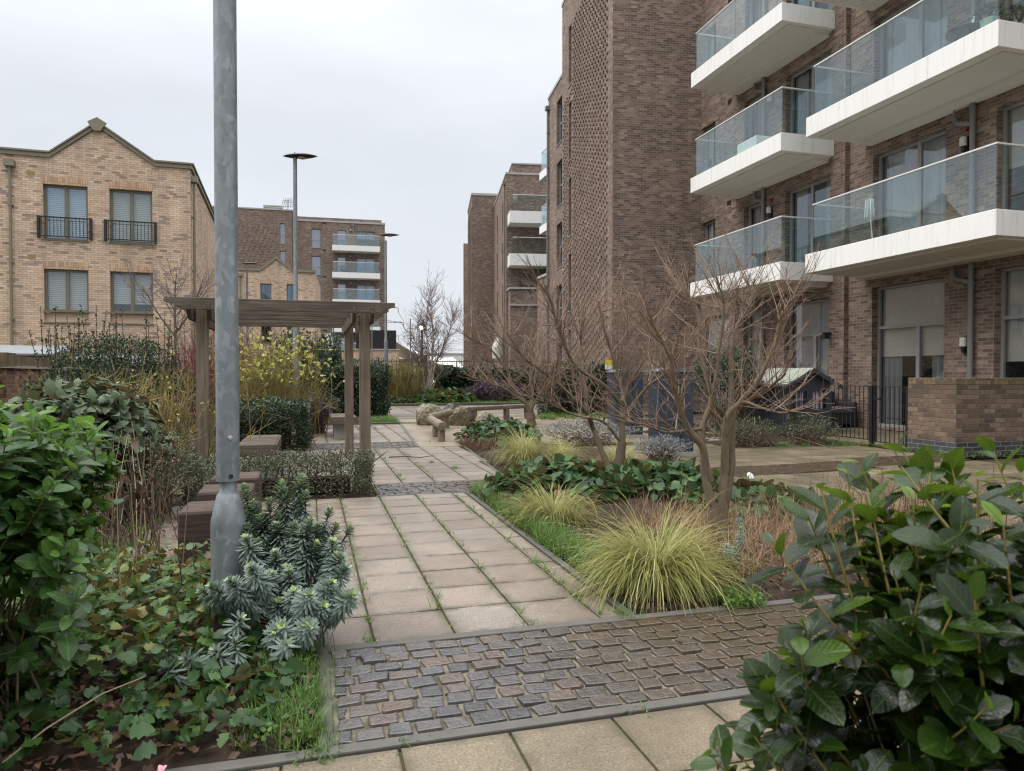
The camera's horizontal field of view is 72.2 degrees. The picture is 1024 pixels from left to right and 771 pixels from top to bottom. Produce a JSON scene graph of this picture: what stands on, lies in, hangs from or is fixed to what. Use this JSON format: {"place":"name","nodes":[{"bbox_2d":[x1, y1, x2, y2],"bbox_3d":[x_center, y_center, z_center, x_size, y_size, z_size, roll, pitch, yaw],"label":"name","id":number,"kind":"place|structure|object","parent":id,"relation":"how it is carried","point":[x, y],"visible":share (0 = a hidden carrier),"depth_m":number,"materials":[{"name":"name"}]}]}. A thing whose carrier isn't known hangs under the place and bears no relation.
{"place":"outdoors","nodes":[
{"label":"outdoors","id":0,"kind":"place"},
{"bbox_2d":[0,352,91,404],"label":"brick wall","id":1,"kind":"structure","parent":0,"point":[12,374],"depth_m":12.78,"materials":[{"name":"brick"}]},
{"bbox_2d":[0,0,562,352],"label":"sky","id":2,"kind":"structure","parent":0,"point":[407,110],"materials":[{"name":"white"}]},
{"bbox_2d":[118,447,493,484],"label":"path paving","id":3,"kind":"structure","parent":0,"point":[409,469],"depth_m":9.79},
{"bbox_2d":[240,435,280,477],"bbox_3d":[-3.266,0.925,9.134,0.460,0.450,1.470,0,1,-16],"label":"bench","id":4,"kind":"object","parent":3,"relation":"on","point":[263,444],"visible":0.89,"depth_m":8.57,"materials":[{"name":"concrete"}]},
{"bbox_2d":[164,297,394,480],"bbox_3d":[-3.214,0.034,10.118,2.670,2.200,3.280,0,1,-16],"label":"pergola","id":5,"kind":"object","parent":3,"relation":"on","point":[359,317],"visible":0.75,"depth_m":9.04,"materials":[{"name":"wood"}]},
{"bbox_2d":[276,425,652,764],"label":"weeds","id":6,"kind":"object","parent":3,"relation":"on","point":[317,747],"visible":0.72,"depth_m":3.92,"materials":[{"name":"green plant"}]},
{"bbox_2d":[293,425,405,444],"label":"path paving","id":7,"kind":"structure","parent":0,"point":[376,436],"depth_m":14.61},
{"bbox_2d":[106,493,621,646],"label":"path paving","id":8,"kind":"structure","parent":0,"point":[397,606],"depth_m":4.61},
{"bbox_2d":[178,499,247,563],"bbox_3d":[-2.047,1.026,4.840,0.400,0.410,0.400,0,1,-16],"label":"cube stool","id":9,"kind":"object","parent":8,"relation":"on","point":[199,516],"visible":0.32,"depth_m":4.63,"materials":[{"name":"brown wood"}]},
{"bbox_2d":[388,405,647,418],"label":"paving","id":10,"kind":"structure","parent":0,"point":[404,412],"depth_m":23.73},
{"bbox_2d":[533,358,613,414],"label":"evergreen hedge","id":11,"kind":"object","parent":10,"relation":"on","point":[567,406],"visible":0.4,"depth_m":22.12,"materials":[{"name":"green plant"}]},
{"bbox_2d":[537,0,1023,430],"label":"apartment building","id":12,"kind":"structure","parent":10,"relation":"on","point":[907,116],"depth_m":18.36,"materials":[{"name":"brick"}]},
{"bbox_2d":[748,203,760,268],"bbox_3d":[7.845,-4.309,21.220,0.935,2.280,0.990,0,1,-16],"label":"door","id":13,"kind":"structure","parent":12,"relation":"in","point":[754,211],"depth_m":21.51,"materials":[{"name":"grey glass"}]},
{"bbox_2d":[789,298,829,375],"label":"window","id":14,"kind":"structure","parent":12,"relation":"in","point":[817,315],"depth_m":19.09,"materials":[{"name":"grey glass"}]},
{"bbox_2d":[790,177,829,262],"bbox_3d":[8.488,-4.272,18.975,0.935,2.280,1.780,0,1,-16],"label":"french door","id":15,"kind":"structure","parent":12,"relation":"in","point":[804,233],"depth_m":19.62,"materials":[{"name":"grey glass"}]},
{"bbox_2d":[791,53,830,134],"bbox_3d":[8.488,-7.461,18.923,0.935,2.280,1.780,0,1,-16],"label":"french door","id":16,"kind":"structure","parent":12,"relation":"in","point":[804,104],"depth_m":19.49,"materials":[{"name":"grey glass"}]},
{"bbox_2d":[877,278,944,427],"bbox_3d":[9.486,-0.673,16.022,0.935,3.300,2.000,0,1,-16],"label":"french door","id":17,"kind":"structure","parent":12,"relation":"in","point":[910,315],"depth_m":16.25,"materials":[{"name":"grey glass"}]},
{"bbox_2d":[878,131,945,236],"bbox_3d":[9.486,-4.272,15.963,0.935,2.380,2.000,0,1,-16],"label":"french door","id":18,"kind":"structure","parent":12,"relation":"in","point":[916,199],"depth_m":16.04,"materials":[{"name":"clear glass"}]},
{"bbox_2d":[880,0,947,79],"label":"french door","id":19,"kind":"structure","parent":12,"relation":"in","point":[920,32],"depth_m":16.04,"materials":[{"name":"grey glass"}]},
{"bbox_2d":[971,0,1007,27],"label":"potted plant","id":20,"kind":"object","parent":12,"relation":"on","point":[991,9],"visible":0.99,"depth_m":12.40,"materials":[{"name":"green plant"}]},
{"bbox_2d":[1000,266,1023,377],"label":"french door","id":21,"kind":"structure","parent":12,"relation":"in","point":[1012,279],"depth_m":13.76,"materials":[{"name":"grey glass"}]},
{"bbox_2d":[1002,101,1023,210],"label":"french door","id":22,"kind":"structure","parent":12,"relation":"in","point":[1013,115],"depth_m":13.74,"materials":[{"name":"grey glass"}]},
{"bbox_2d":[164,393,1023,747],"bbox_3d":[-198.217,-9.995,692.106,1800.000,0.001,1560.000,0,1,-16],"label":"ground","id":23,"kind":"structure","parent":0,"point":[984,459],"depth_m":11.44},
{"bbox_2d":[7,487,177,580],"bbox_3d":[-6.393,1.215,5.419,6.680,0.110,4.100,0,1,-16],"label":"planting bed","id":24,"kind":"object","parent":23,"relation":"on","point":[134,516],"visible":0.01,"depth_m":6.25,"materials":[{"name":"soil"}]},
{"bbox_2d":[4,374,179,517],"bbox_3d":[-3.875,0.550,6.375,1.575,1.316,1.830,0,1,-16],"label":"hydrangea","id":25,"kind":"object","parent":24,"relation":"on","point":[113,406],"visible":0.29,"depth_m":6.14,"materials":[{"name":"green plant"}]},
{"bbox_2d":[90,426,215,523],"bbox_3d":[-3.391,0.786,6.326,1.361,0.837,1.272,0,1,-16],"label":"cotoneaster","id":26,"kind":"object","parent":24,"relation":"on","point":[183,466],"visible":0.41,"depth_m":6.26,"materials":[{"name":"green plant"}]},
{"bbox_2d":[0,117,214,409],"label":"brick house","id":27,"kind":"structure","parent":23,"relation":"on","point":[83,211],"depth_m":24.28,"materials":[{"name":"beige brick"}]},
{"bbox_2d":[42,185,88,241],"bbox_3d":[-15.247,-5.873,24.058,1.390,1.905,0.295,0,1,-18],"label":"window","id":28,"kind":"structure","parent":27,"relation":"in","point":[59,201],"depth_m":24.12,"materials":[{"name":"grey glass"}]},
{"bbox_2d":[43,269,89,312],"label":"window","id":29,"kind":"structure","parent":27,"relation":"in","point":[67,290],"depth_m":24.16,"materials":[{"name":"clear glass"}]},
{"bbox_2d":[109,189,153,245],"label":"window","id":30,"kind":"structure","parent":27,"relation":"in","point":[125,205],"depth_m":24.74,"materials":[{"name":"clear glass"}]},
{"bbox_2d":[109,272,153,314],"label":"window","id":31,"kind":"structure","parent":27,"relation":"in","point":[121,295],"depth_m":24.78,"materials":[{"name":"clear glass"}]},
{"bbox_2d":[0,583,311,770],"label":"planting bed","id":32,"kind":"object","parent":23,"relation":"on","point":[211,755],"visible":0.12,"depth_m":2.50,"materials":[{"name":"soil"}]},
{"bbox_2d":[0,375,127,758],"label":"broadleaf shrub","id":33,"kind":"object","parent":32,"relation":"on","point":[49,542],"visible":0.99,"depth_m":2.49,"materials":[{"name":"green plant"}]},
{"bbox_2d":[0,417,193,631],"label":"dead perennial","id":34,"kind":"object","parent":32,"relation":"on","point":[116,527],"visible":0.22,"depth_m":4.83,"materials":[{"name":"brown plant"}]},
{"bbox_2d":[0,537,310,770],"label":"ivy ground cover","id":35,"kind":"object","parent":32,"relation":"on","point":[56,698],"visible":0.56,"depth_m":2.87,"materials":[{"name":"green plant"}]},
{"bbox_2d":[210,0,245,633],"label":"street lamp","id":36,"kind":"object","parent":32,"relation":"on","point":[228,519],"visible":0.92,"depth_m":3.45,"materials":[{"name":"metal"}]},
{"bbox_2d":[155,472,360,690],"bbox_3d":[-1.167,0.854,3.321,0.884,0.785,0.941,0,1,-16],"label":"spurge","id":37,"kind":"object","parent":32,"relation":"on","point":[279,579],"visible":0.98,"depth_m":3.31,"materials":[{"name":"green plant"}]},
{"bbox_2d":[222,623,363,754],"bbox_3d":[-0.941,1.193,2.948,0.572,0.128,1.236,0,1,-16],"label":"grass patch","id":38,"kind":"object","parent":32,"relation":"on","point":[296,718],"visible":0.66,"depth_m":2.62,"materials":[{"name":"plant"}]},
{"bbox_2d":[0,435,862,770],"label":"leaf litter","id":39,"kind":"object","parent":32,"relation":"on","point":[36,763],"visible":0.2,"depth_m":2.59,"materials":[{"name":"plant"}]},
{"bbox_2d":[126,420,192,461],"bbox_3d":[-9.781,1.085,13.290,6.500,0.105,13.100,0,1,-16],"label":"planting bed","id":40,"kind":"object","parent":23,"relation":"on","point":[180,431],"visible":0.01,"depth_m":16.90,"materials":[{"name":"soil"}]},
{"bbox_2d":[0,345,68,359],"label":"garden shed","id":41,"kind":"structure","parent":40,"relation":"on","point":[24,350],"depth_m":19.20,"materials":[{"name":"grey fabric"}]},
{"bbox_2d":[20,305,195,427],"bbox_3d":[-6.469,-0.089,11.566,2.570,2.413,1.842,0,1,-16],"label":"evergreen shrub","id":42,"kind":"object","parent":40,"relation":"on","point":[114,358],"visible":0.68,"depth_m":11.33,"materials":[{"name":"green plant"}]},
{"bbox_2d":[22,343,287,485],"bbox_3d":[-4.414,0.332,8.767,3.081,1.720,2.353,0,1,-16],"label":"dogwood","id":43,"kind":"object","parent":40,"relation":"on","point":[169,411],"visible":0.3,"depth_m":8.79,"materials":[{"name":"brown plant"}]},
{"bbox_2d":[65,317,285,432],"bbox_3d":[-7.399,-0.276,15.738,4.423,2.715,2.931,0,1,-16],"label":"dogwood","id":44,"kind":"object","parent":40,"relation":"on","point":[193,351],"visible":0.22,"depth_m":15.60,"materials":[{"name":"red plant"}]},
{"bbox_2d":[119,245,214,417],"bbox_3d":[-9.926,-1.662,20.826,3.002,5.295,1.792,0,1,-16],"label":"bare sapling","id":45,"kind":"object","parent":23,"relation":"on","point":[175,315],"visible":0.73,"depth_m":20.78,"materials":[{"name":"brown wood"}]},
{"bbox_2d":[176,421,297,452],"bbox_3d":[-6.085,1.030,16.272,2.450,0.109,9.400,0,1,-16],"label":"planting bed","id":46,"kind":"object","parent":23,"relation":"on","point":[211,442],"visible":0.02,"depth_m":13.15,"materials":[{"name":"soil"}]},
{"bbox_2d":[140,327,344,435],"bbox_3d":[-5.413,-0.076,14.528,3.849,2.577,2.678,0,1,-16],"label":"dogwood","id":47,"kind":"object","parent":46,"relation":"on","point":[265,366],"visible":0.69,"depth_m":14.44,"materials":[{"name":"yellow plant"}]},
{"bbox_2d":[210,395,316,450],"bbox_3d":[-4.309,0.647,12.297,1.727,0.938,1.630,0,1,-16],"label":"evergreen hedge","id":48,"kind":"object","parent":46,"relation":"on","point":[297,411],"visible":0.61,"depth_m":11.85,"materials":[{"name":"green plant"}]},
{"bbox_2d":[283,152,316,398],"bbox_3d":[-5.097,-2.291,16.964,0.830,6.625,0.340,0,1,0],"label":"street lamp","id":49,"kind":"object","parent":46,"relation":"on","point":[296,156],"visible":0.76,"depth_m":16.91,"materials":[{"name":"metal"}]},
{"bbox_2d":[171,486,373,506],"bbox_3d":[-2.550,1.192,7.581,2.060,0.067,0.780,0,1,-16],"label":"planting bed","id":50,"kind":"object","parent":23,"relation":"on","point":[332,496],"visible":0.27,"depth_m":7.50,"materials":[{"name":"soil"}]},
{"bbox_2d":[176,447,385,502],"bbox_3d":[-2.426,0.928,7.590,2.168,0.503,0.845,0,1,-16],"label":"hedge","id":51,"kind":"object","parent":50,"relation":"on","point":[338,482],"visible":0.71,"depth_m":7.49,"materials":[{"name":"green plant"}]},
{"bbox_2d":[238,256,319,388],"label":"brick house","id":52,"kind":"structure","parent":23,"relation":"on","point":[272,279],"depth_m":52.93,"materials":[{"name":"beige brick"}]},
{"bbox_2d":[212,198,399,377],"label":"apartment building","id":53,"kind":"structure","parent":23,"relation":"on","point":[327,248],"depth_m":80.47,"materials":[{"name":"brick"}]},
{"bbox_2d":[247,414,380,424],"bbox_3d":[-6.018,0.961,20.399,4.850,0.110,5.500,0,1,-16],"label":"planting bed","id":54,"kind":"object","parent":23,"relation":"on","point":[332,424],"visible":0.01,"depth_m":19.09,"materials":[{"name":"soil"}]},
{"bbox_2d":[270,328,343,397],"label":"evergreen hedge","id":55,"kind":"object","parent":54,"relation":"on","point":[336,353],"visible":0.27,"depth_m":21.45,"materials":[{"name":"green plant"}]},
{"bbox_2d":[287,355,392,417],"bbox_3d":[-5.244,0.027,21.471,3.110,1.968,1.952,0,1,-16],"label":"evergreen hedge","id":56,"kind":"object","parent":54,"relation":"on","point":[380,387],"visible":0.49,"depth_m":21.02,"materials":[{"name":"green plant"}]},
{"bbox_2d":[16,493,619,660],"bbox_3d":[-1.624,1.242,5.256,3.560,0.030,4.160,0,1,-16],"label":"joint bedding","id":57,"kind":"object","parent":23,"relation":"on","point":[108,551],"visible":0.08,"depth_m":4.84,"materials":[{"name":"sand"}]},
{"bbox_2d":[373,482,456,495],"bbox_3d":[-0.805,1.190,8.080,1.510,0.030,0.780,0,1,-16],"label":"cobble bedding","id":58,"kind":"object","parent":23,"relation":"on","point":[377,493],"visible":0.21,"depth_m":7.95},
{"bbox_2d":[374,480,488,494],"bbox_3d":[-0.802,1.179,8.081,1.496,0.051,0.752,0,1,-16],"label":"cobble strip","id":59,"kind":"object","parent":58,"relation":"on","point":[402,488],"visible":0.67,"depth_m":8.02,"materials":[{"name":"stone"}]},
{"bbox_2d":[463,243,467,366],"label":"apartment building","id":60,"kind":"structure","parent":23,"relation":"on","point":[465,288],"depth_m":87.88,"materials":[{"name":"brick"}]},
{"bbox_2d":[467,193,497,368],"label":"apartment building","id":61,"kind":"structure","parent":23,"relation":"on","point":[480,211],"depth_m":62.00,"materials":[{"name":"brick"}]},
{"bbox_2d":[469,443,628,486],"bbox_3d":[0.588,1.132,10.622,2.391,0.107,4.940,0,1,-16],"label":"planting bed","id":62,"kind":"object","parent":23,"relation":"on","point":[484,454],"visible":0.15,"depth_m":11.26,"materials":[{"name":"soil"}]},
{"bbox_2d":[453,413,543,448],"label":"elephant ears","id":63,"kind":"object","parent":62,"relation":"on","point":[490,427],"visible":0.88,"depth_m":12.99,"materials":[{"name":"plant"}]},
{"bbox_2d":[474,416,571,467],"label":"sedge","id":64,"kind":"object","parent":62,"relation":"on","point":[521,452],"visible":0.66,"depth_m":10.03,"materials":[{"name":"plant"}]},
{"bbox_2d":[472,228,736,466],"bbox_3d":[1.029,-0.406,8.692,3.068,3.215,2.236,0,1,-16],"label":"bare tree","id":65,"kind":"object","parent":62,"relation":"on","point":[619,459],"visible":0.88,"depth_m":8.83,"materials":[{"name":"brown plant"}]},
{"bbox_2d":[165,402,1016,770],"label":"kerb edging","id":66,"kind":"object","parent":23,"relation":"on","point":[287,758],"visible":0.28,"depth_m":2.75,"materials":[{"name":"concrete"}]},
{"bbox_2d":[397,416,788,447],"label":"resin gravel","id":67,"kind":"structure","parent":23,"relation":"on","point":[421,434],"depth_m":15.40,"materials":[{"name":"gravel"}]},
{"bbox_2d":[425,409,453,440],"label":"log beam","id":68,"kind":"structure","parent":67,"relation":"on","point":[439,426],"depth_m":14.63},
{"bbox_2d":[434,290,591,424],"bbox_3d":[-0.039,-0.728,17.927,3.988,3.589,2.328,0,1,-16],"label":"bare tree","id":69,"kind":"object","parent":67,"relation":"on","point":[530,417],"visible":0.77,"depth_m":17.97,"materials":[{"name":"brown plant"}]},
{"bbox_2d":[533,417,641,446],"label":"cotton lavender","id":70,"kind":"object","parent":67,"relation":"on","point":[585,438],"visible":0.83,"depth_m":13.18,"materials":[{"name":"silver plant"}]},
{"bbox_2d":[606,369,645,438],"bbox_3d":[2.335,0.370,14.501,0.710,1.425,0.460,0,1,-16],"label":"metal cabinet","id":71,"kind":"object","parent":67,"relation":"on","point":[638,388],"visible":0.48,"depth_m":14.33,"materials":[{"name":"metal"}]},
{"bbox_2d":[329,605,886,744],"bbox_3d":[1.431,1.264,3.489,4.540,0.030,0.880,0,1,-16],"label":"cobble bedding","id":72,"kind":"object","parent":23,"relation":"on","point":[400,714],"visible":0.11,"depth_m":2.98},
{"bbox_2d":[331,583,1013,744],"bbox_3d":[1.447,1.254,3.492,4.523,0.054,0.863,0,1,-16],"label":"cobble strip","id":73,"kind":"object","parent":72,"relation":"on","point":[611,651],"visible":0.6,"depth_m":3.08,"materials":[{"name":"stone"}]},
{"bbox_2d":[581,419,843,447],"bbox_3d":[4.029,1.027,16.099,2.600,0.103,7.300,0,1,-16],"label":"planting bed","id":74,"kind":"object","parent":23,"relation":"on","point":[736,446],"visible":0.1,"depth_m":13.63,"materials":[{"name":"soil"}]},
{"bbox_2d":[693,345,767,431],"bbox_3d":[4.790,0.056,15.827,1.892,1.984,1.594,0,1,-16],"label":"evergreen shrub","id":75,"kind":"object","parent":74,"relation":"on","point":[736,361],"visible":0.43,"depth_m":15.64,"materials":[{"name":"green plant"}]},
{"bbox_2d":[708,416,790,447],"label":"shrub","id":76,"kind":"object","parent":74,"relation":"on","point":[746,438],"visible":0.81,"depth_m":12.56,"materials":[{"name":"green plant"}]},
{"bbox_2d":[477,485,1004,614],"bbox_3d":[1.549,1.199,6.180,2.990,0.102,4.130,0,1,-16],"label":"planting bed","id":77,"kind":"object","parent":23,"relation":"on","point":[775,589],"visible":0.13,"depth_m":5.02,"materials":[{"name":"soil"}]},
{"bbox_2d":[468,478,630,588],"bbox_3d":[0.224,1.116,6.056,0.724,0.187,3.950,0,1,-16],"label":"grass patch","id":78,"kind":"object","parent":77,"relation":"on","point":[549,537],"visible":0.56,"depth_m":5.42,"materials":[{"name":"plant"}]},
{"bbox_2d":[487,469,626,533],"bbox_3d":[0.348,1.126,6.114,1.378,1.059,1.174,0,1,16],"label":"sedge","id":79,"kind":"object","parent":77,"relation":"on","point":[558,508],"visible":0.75,"depth_m":6.02,"materials":[{"name":"plant"}]},
{"bbox_2d":[478,453,638,504],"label":"elephant ears","id":80,"kind":"object","parent":77,"relation":"on","point":[569,469],"visible":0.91,"depth_m":7.16,"materials":[{"name":"plant"}]},
{"bbox_2d":[514,482,786,619],"bbox_3d":[0.863,1.098,4.287,1.809,1.027,1.509,0,1,-16],"label":"sedge","id":81,"kind":"object","parent":77,"relation":"on","point":[669,565],"visible":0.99,"depth_m":4.11,"materials":[{"name":"plant"}]},
{"bbox_2d":[612,456,734,500],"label":"elephant ears","id":82,"kind":"object","parent":77,"relation":"on","point":[662,473],"visible":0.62,"depth_m":7.57,"materials":[{"name":"plant"}]},
{"bbox_2d":[556,207,855,547],"bbox_3d":[1.362,-0.055,5.016,2.240,2.630,1.847,0,1,-16],"label":"bare tree","id":83,"kind":"object","parent":77,"relation":"on","point":[726,479],"visible":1,"depth_m":5.17,"materials":[{"name":"brown plant"}]},
{"bbox_2d":[701,579,773,609],"bbox_3d":[1.287,1.177,4.002,0.458,0.130,0.384,0,1,-16],"label":"grass patch","id":84,"kind":"object","parent":77,"relation":"on","point":[751,595],"visible":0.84,"depth_m":3.96,"materials":[{"name":"plant"}]},
{"bbox_2d":[472,475,1007,590],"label":"plants","id":85,"kind":"object","parent":77,"relation":"on","point":[758,531],"depth_m":5.58,"materials":[{"name":"plant"}]},
{"bbox_2d":[673,476,819,518],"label":"elephant ears","id":86,"kind":"object","parent":77,"relation":"on","point":[744,487],"visible":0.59,"depth_m":6.55,"materials":[{"name":"plant"}]},
{"bbox_2d":[775,449,1022,569],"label":"bare stems","id":87,"kind":"object","parent":77,"relation":"on","point":[904,507],"visible":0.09,"depth_m":5.23,"materials":[{"name":"plant"}]},
{"bbox_2d":[581,443,971,472],"bbox_3d":[4.862,1.180,9.214,4.910,0.030,9.000,0,1,-16],"label":"patio bedding","id":88,"kind":"object","parent":23,"relation":"on","point":[693,443],"depth_m":12.75,"materials":[{"name":"soil"}]},
{"bbox_2d":[716,384,874,445],"bbox_3d":[5.757,0.507,15.142,0.070,1.090,5.275,0,1,-16],"label":"railing","id":89,"kind":"object","parent":88,"relation":"on","point":[870,402],"visible":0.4,"depth_m":13.54,"materials":[{"name":"black metal"}]},
{"bbox_2d":[712,455,970,476],"bbox_3d":[4.652,1.147,10.023,4.872,0.054,0.725,0,1,-23],"label":"brick paver band","id":90,"kind":"object","parent":88,"relation":"on","point":[812,467],"visible":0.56,"depth_m":9.73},
{"bbox_2d":[690,428,1023,770],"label":"broadleaf shrub","id":91,"kind":"object","parent":23,"relation":"on","point":[936,680],"visible":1,"depth_m":1.16,"materials":[{"name":"green plant"}]},
{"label":"planting bed","id":92,"kind":"structure","parent":23,"relation":"on","visible":0},
{"bbox_2d":[370,355,441,397],"bbox_3d":[-4.774,-0.301,30.646,3.534,2.261,3.078,0,1,-16],"label":"dogwood","id":93,"kind":"object","parent":92,"relation":"on","point":[401,379],"visible":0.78,"depth_m":30.39,"materials":[{"name":"yellow plant"}]},
{"bbox_2d":[400,262,465,389],"bbox_3d":[-3.515,-2.352,31.550,3.101,6.438,2.501,0,1,-16],"label":"birch tree","id":94,"kind":"object","parent":92,"relation":"on","point":[432,331],"visible":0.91,"depth_m":31.46,"materials":[{"name":"brown plant"}]},
{"bbox_2d":[411,386,479,402],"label":"ground cover plant","id":95,"kind":"object","parent":92,"relation":"on","point":[449,394],"visible":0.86,"depth_m":29.97,"materials":[{"name":"green plant"}]},
{"bbox_2d":[432,365,546,400],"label":"ivy hedge","id":96,"kind":"object","parent":92,"relation":"on","point":[451,379],"visible":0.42,"depth_m":32.85,"materials":[{"name":"green plant"}]},
{"bbox_2d":[461,378,525,401],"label":"purple shrub","id":97,"kind":"object","parent":92,"relation":"on","point":[482,386],"visible":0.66,"depth_m":31.34,"materials":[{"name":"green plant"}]},
{"bbox_2d":[252,690,1005,770],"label":"foreground paving","id":98,"kind":"structure","parent":0,"point":[676,739],"depth_m":2.43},
{"bbox_2d":[592,441,1023,540],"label":"patio paving","id":99,"kind":"structure","parent":0,"point":[762,456],"depth_m":10.10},
{"bbox_2d":[633,432,691,461],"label":"cotton lavender","id":100,"kind":"object","parent":99,"relation":"on","point":[657,447],"visible":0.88,"depth_m":10.35,"materials":[{"name":"silver plant"}]},
{"bbox_2d":[647,367,696,456],"bbox_3d":[2.549,0.422,11.286,0.690,1.425,0.460,0,1,-16],"label":"metal cabinet","id":101,"kind":"object","parent":99,"relation":"on","point":[652,394],"visible":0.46,"depth_m":11.12,"materials":[{"name":"metal"}]},
{"bbox_2d":[775,414,841,446],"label":"shrub","id":102,"kind":"object","parent":99,"relation":"on","point":[807,435],"visible":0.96,"depth_m":12.82,"materials":[{"name":"green plant"}]},
{"bbox_2d":[741,425,941,455],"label":"garden terrace paving","id":103,"kind":"structure","parent":0,"point":[858,433],"depth_m":14.61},
{"bbox_2d":[747,368,841,432],"bbox_3d":[6.299,0.307,15.898,1.440,1.405,1.575,0,1,-16],"label":"playhouse","id":104,"kind":"object","parent":103,"relation":"on","point":[818,378],"visible":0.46,"depth_m":15.38,"materials":[{"name":"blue wood"}]},
{"bbox_2d":[832,391,856,427],"bbox_3d":[7.444,0.588,17.206,1.780,0.860,0.800,0,1,-16],"label":"garden sofa","id":105,"kind":"object","parent":103,"relation":"on","point":[844,413],"visible":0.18,"depth_m":17.04,"materials":[{"name":"wicker"}]},
{"bbox_2d":[907,378,1023,456],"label":"garden wall","id":106,"kind":"structure","parent":103,"relation":"on","point":[946,414],"depth_m":11.21,"materials":[{"name":"brick"}]},
{"bbox_2d":[873,386,907,446],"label":"garden gate","id":107,"kind":"structure","parent":106,"relation":"attached to","point":[905,404],"depth_m":12.25,"materials":[{"name":"black metal"}]},
{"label":"road","id":108,"kind":"structure","parent":0,"visible":0},
{"bbox_2d":[494,163,546,377],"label":"apartment building","id":109,"kind":"structure","parent":108,"relation":"on","point":[520,200],"depth_m":51.91,"materials":[{"name":"brick"}]},
{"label":"cobble bedding","id":110,"kind":"structure","parent":0,"visible":0},
{"bbox_2d":[308,441,414,449],"bbox_3d":[-2.732,1.103,12.733,1.850,0.051,1.060,0,1,-16],"label":"cobble strip","id":111,"kind":"object","parent":110,"relation":"on","point":[374,445],"visible":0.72,"depth_m":12.71,"materials":[{"name":"stone"}]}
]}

